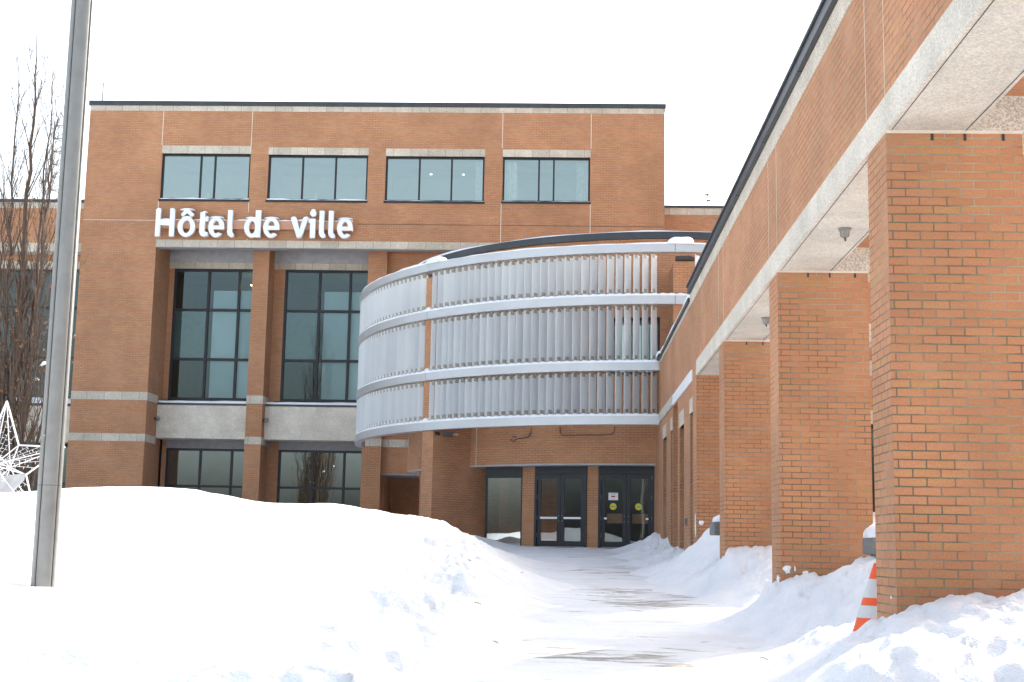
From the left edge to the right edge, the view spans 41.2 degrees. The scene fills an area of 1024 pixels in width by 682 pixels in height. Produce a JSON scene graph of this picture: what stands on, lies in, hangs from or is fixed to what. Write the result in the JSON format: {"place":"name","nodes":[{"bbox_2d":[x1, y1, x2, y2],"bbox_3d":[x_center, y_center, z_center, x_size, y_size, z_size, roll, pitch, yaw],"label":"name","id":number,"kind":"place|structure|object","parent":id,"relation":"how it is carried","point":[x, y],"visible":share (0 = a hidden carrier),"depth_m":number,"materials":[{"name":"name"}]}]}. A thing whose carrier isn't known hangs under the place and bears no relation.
{"place":"outdoors","nodes":[
{"label":"outdoors","id":0,"kind":"place"},
{"bbox_2d":[0,0,820,205],"label":"sky","id":1,"kind":"structure","parent":0,"point":[718,68],"materials":[{"name":"white"}]},
{"bbox_2d":[0,487,1023,681],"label":"snow ground","id":2,"kind":"structure","parent":0,"point":[159,584],"depth_m":12.69,"materials":[{"name":"white snow"}]},
{"bbox_2d":[0,401,39,491],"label":"star decoration","id":3,"kind":"object","parent":2,"relation":"on","point":[10,483],"visible":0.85,"depth_m":23.12},
{"bbox_2d":[0,199,83,491],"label":"brick wing","id":4,"kind":"structure","parent":2,"relation":"on","point":[32,237],"depth_m":50.07,"materials":[{"name":"brown brick"}]},
{"bbox_2d":[1,269,79,371],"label":"window","id":5,"kind":"structure","parent":4,"relation":"in","point":[72,358],"depth_m":50.16,"materials":[{"name":"black metal"}]},
{"bbox_2d":[45,120,61,198],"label":"lattice mast","id":6,"kind":"object","parent":4,"relation":"on","point":[52,157],"visible":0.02,"depth_m":53.41,"materials":[{"name":"metal"}]},
{"bbox_2d":[0,27,88,491],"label":"bare tree","id":7,"kind":"object","parent":2,"relation":"on","point":[21,407],"visible":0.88,"depth_m":30.86,"materials":[{"name":"brown plant"}]},
{"bbox_2d":[30,0,94,586],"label":"lamp post","id":8,"kind":"object","parent":2,"relation":"on","point":[50,477],"visible":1,"depth_m":12.79,"materials":[{"name":"metal"}]},
{"bbox_2d":[65,100,665,542],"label":"office building","id":9,"kind":"structure","parent":2,"relation":"on","point":[255,324],"depth_m":48.89,"materials":[{"name":"brick"}]},
{"bbox_2d":[164,448,243,495],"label":"window","id":10,"kind":"structure","parent":9,"relation":"in","point":[199,485],"depth_m":49.41,"materials":[{"name":"black metal"}]},
{"bbox_2d":[160,154,250,198],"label":"window","id":11,"kind":"structure","parent":9,"relation":"in","point":[174,155],"depth_m":49.05,"materials":[{"name":"black metal"}]},
{"bbox_2d":[168,268,252,400],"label":"window","id":12,"kind":"structure","parent":9,"relation":"in","point":[238,310],"depth_m":49.87,"materials":[{"name":"black glass"}]},
{"bbox_2d":[155,209,352,238],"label":"building sign","id":13,"kind":"object","parent":9,"relation":"attached to","point":[256,224],"visible":1,"depth_m":48.26,"materials":[{"name":"white paint"}]},
{"bbox_2d":[157,208,352,221],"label":"snow cover","id":14,"kind":"object","parent":13,"relation":"on","point":[223,218],"visible":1,"depth_m":48.37,"materials":[{"name":"white snow"}]},
{"bbox_2d":[0,198,577,404],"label":"snow cover","id":15,"kind":"object","parent":9,"relation":"on","point":[244,402],"visible":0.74,"depth_m":48.80,"materials":[{"name":"white snow"}]},
{"bbox_2d":[267,155,367,199],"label":"window","id":16,"kind":"structure","parent":9,"relation":"in","point":[270,156],"depth_m":48.87,"materials":[{"name":"black metal"}]},
{"bbox_2d":[276,450,361,504],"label":"window","id":17,"kind":"structure","parent":9,"relation":"in","point":[343,488],"depth_m":49.22,"materials":[{"name":"black metal"}]},
{"bbox_2d":[280,270,367,401],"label":"window","id":18,"kind":"structure","parent":9,"relation":"in","point":[349,311],"depth_m":49.71,"materials":[{"name":"black glass"}]},
{"bbox_2d":[385,157,484,200],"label":"window","id":19,"kind":"structure","parent":9,"relation":"in","point":[430,158],"depth_m":48.70,"materials":[{"name":"black metal"}]},
{"bbox_2d":[502,158,589,201],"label":"window","id":20,"kind":"structure","parent":9,"relation":"in","point":[562,159],"depth_m":48.55,"materials":[{"name":"black metal"}]},
{"bbox_2d":[407,231,710,548],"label":"rotunda","id":21,"kind":"structure","parent":2,"relation":"on","point":[605,489],"depth_m":36.18,"materials":[{"name":"orange brick"}]},
{"bbox_2d":[443,432,458,436],"bbox_3d":[-1.637,2.502,36.526,0.400,0.100,0.240,1,-9,2],"label":"floodlight","id":22,"kind":"object","parent":21,"relation":"attached to","point":[451,434],"visible":1,"depth_m":36.42,"materials":[{"name":"metal"}]},
{"bbox_2d":[485,467,522,545],"bbox_3d":[-0.214,4.526,36.673,1.097,2.255,0.090,-3,-9,24],"label":"window","id":23,"kind":"structure","parent":21,"relation":"in","point":[491,472],"depth_m":36.79,"materials":[{"name":"black metal"}]},
{"bbox_2d":[355,244,705,447],"bbox_3d":[-0.591,0.354,37.650,14.610,4.683,3.571,-7,-12,42],"label":"louvre screen","id":24,"kind":"object","parent":21,"relation":"attached to","point":[396,346],"visible":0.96,"depth_m":35.21,"materials":[{"name":"grey metal"}]},
{"bbox_2d":[356,230,705,434],"bbox_3d":[2.214,-0.107,38.018,16.871,5.142,7.250,-2,-9,17],"label":"snow cover","id":25,"kind":"object","parent":21,"relation":"on","point":[673,240],"visible":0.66,"depth_m":35.13,"materials":[{"name":"white snow"}]},
{"bbox_2d":[536,474,560,545],"bbox_3d":[0.974,4.472,36.043,0.683,1.885,0.064,-3,-10,25],"label":"door","id":26,"kind":"structure","parent":21,"relation":"in","point":[540,476],"depth_m":36.03,"materials":[{"name":"black metal"}]},
{"bbox_2d":[560,474,583,546],"bbox_3d":[1.591,4.439,35.749,0.671,1.885,0.064,-3,-10,25],"label":"door","id":27,"kind":"structure","parent":21,"relation":"in","point":[580,543],"depth_m":35.74,"materials":[{"name":"black metal"}]},
{"bbox_2d":[560,426,614,435],"bbox_3d":[1.948,2.343,35.411,1.505,0.231,0.055,-2,-9,19],"label":"cable","id":28,"kind":"object","parent":21,"relation":"attached to","point":[583,435],"visible":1,"depth_m":35.46,"materials":[{"name":"metal"}]},
{"bbox_2d":[601,474,626,546],"bbox_3d":[2.648,4.411,35.437,0.670,1.885,0.154,-1,-9,12],"label":"door","id":29,"kind":"structure","parent":21,"relation":"in","point":[611,518],"depth_m":35.41,"materials":[{"name":"black glass"}]},
{"bbox_2d":[611,318,659,374],"bbox_3d":[3.207,0.155,35.667,1.343,1.520,0.168,-1,-9,10],"label":"window","id":30,"kind":"structure","parent":21,"relation":"in","point":[649,319],"depth_m":35.55,"materials":[{"name":"black glass"}]},
{"bbox_2d":[626,474,651,544],"bbox_3d":[3.305,4.403,35.299,0.658,1.885,0.153,-1,-9,11],"label":"door","id":31,"kind":"structure","parent":21,"relation":"in","point":[636,518],"depth_m":35.28,"materials":[{"name":"black metal"}]},
{"bbox_2d":[664,205,723,231],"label":"brick wing","id":32,"kind":"structure","parent":2,"relation":"on","point":[700,218],"depth_m":49.02,"materials":[{"name":"brown brick"}]},
{"bbox_2d":[709,522,719,534],"bbox_3d":[3.418,3.262,20.897,0.700,0.950,0.680,1,-9,2],"label":"waste bin","id":33,"kind":"object","parent":2,"relation":"on","point":[714,528],"visible":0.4,"depth_m":20.64,"materials":[{"name":"grey metal"}]},
{"bbox_2d":[695,513,891,598],"bbox_3d":[3.137,2.476,16.987,0.319,1.040,14.518,1,-9,2],"label":"snow splatter","id":34,"kind":"object","parent":2,"relation":"on","point":[786,568],"visible":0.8,"depth_m":14.72,"materials":[{"name":"white snow"}]},
{"bbox_2d":[654,0,1023,618],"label":"arcade","id":35,"kind":"object","parent":2,"relation":"on","point":[876,365],"visible":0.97,"depth_m":10.55,"materials":[{"name":"brick"}]},
{"bbox_2d":[656,295,874,515],"bbox_3d":[6.170,0.153,18.993,6.333,4.305,29.180,1,-9,2],"label":"snow cover","id":36,"kind":"object","parent":35,"relation":"on","point":[659,352],"visible":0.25,"depth_m":29.47,"materials":[{"name":"white snow"}]},
{"bbox_2d":[761,317,769,326],"bbox_3d":[3.412,-0.252,18.285,0.128,0.126,0.128,1,-9,2],"label":"ceiling lamp","id":37,"kind":"object","parent":35,"relation":"attached to","point":[766,320],"visible":0.93,"depth_m":18.25,"materials":[{"name":"metal"}]},
{"bbox_2d":[838,227,850,240],"bbox_3d":[3.225,-1.028,13.198,0.128,0.126,0.128,1,-9,2],"label":"ceiling lamp","id":38,"kind":"object","parent":35,"relation":"attached to","point":[844,232],"visible":1,"depth_m":13.16,"materials":[{"name":"metal"}]},
{"bbox_2d":[852,563,876,631],"bbox_3d":[2.889,2.132,10.703,0.560,0.765,0.560,1,-9,2],"label":"traffic cone","id":39,"kind":"object","parent":2,"relation":"on","point":[867,611],"visible":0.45,"depth_m":10.65,"materials":[{"name":"orange plastic"}]},
{"bbox_2d":[862,538,875,555],"bbox_3d":[3.950,2.404,13.913,0.620,0.770,0.500,1,-9,2],"label":"waste bin","id":40,"kind":"object","parent":2,"relation":"on","point":[869,545],"visible":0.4,"depth_m":13.88,"materials":[{"name":"grey metal"}]},
{"bbox_2d":[712,515,875,537],"bbox_3d":[3.683,2.343,17.504,0.719,0.419,7.645,2,-9,-4],"label":"snow cover","id":41,"kind":"object","parent":40,"relation":"on","point":[869,532],"visible":0.15,"depth_m":14.02,"materials":[{"name":"white snow"}]},
{"bbox_2d":[457,546,769,681],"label":"path","id":42,"kind":"structure","parent":0,"point":[610,619],"depth_m":14.03,"materials":[{"name":"white snow"}]}
]}

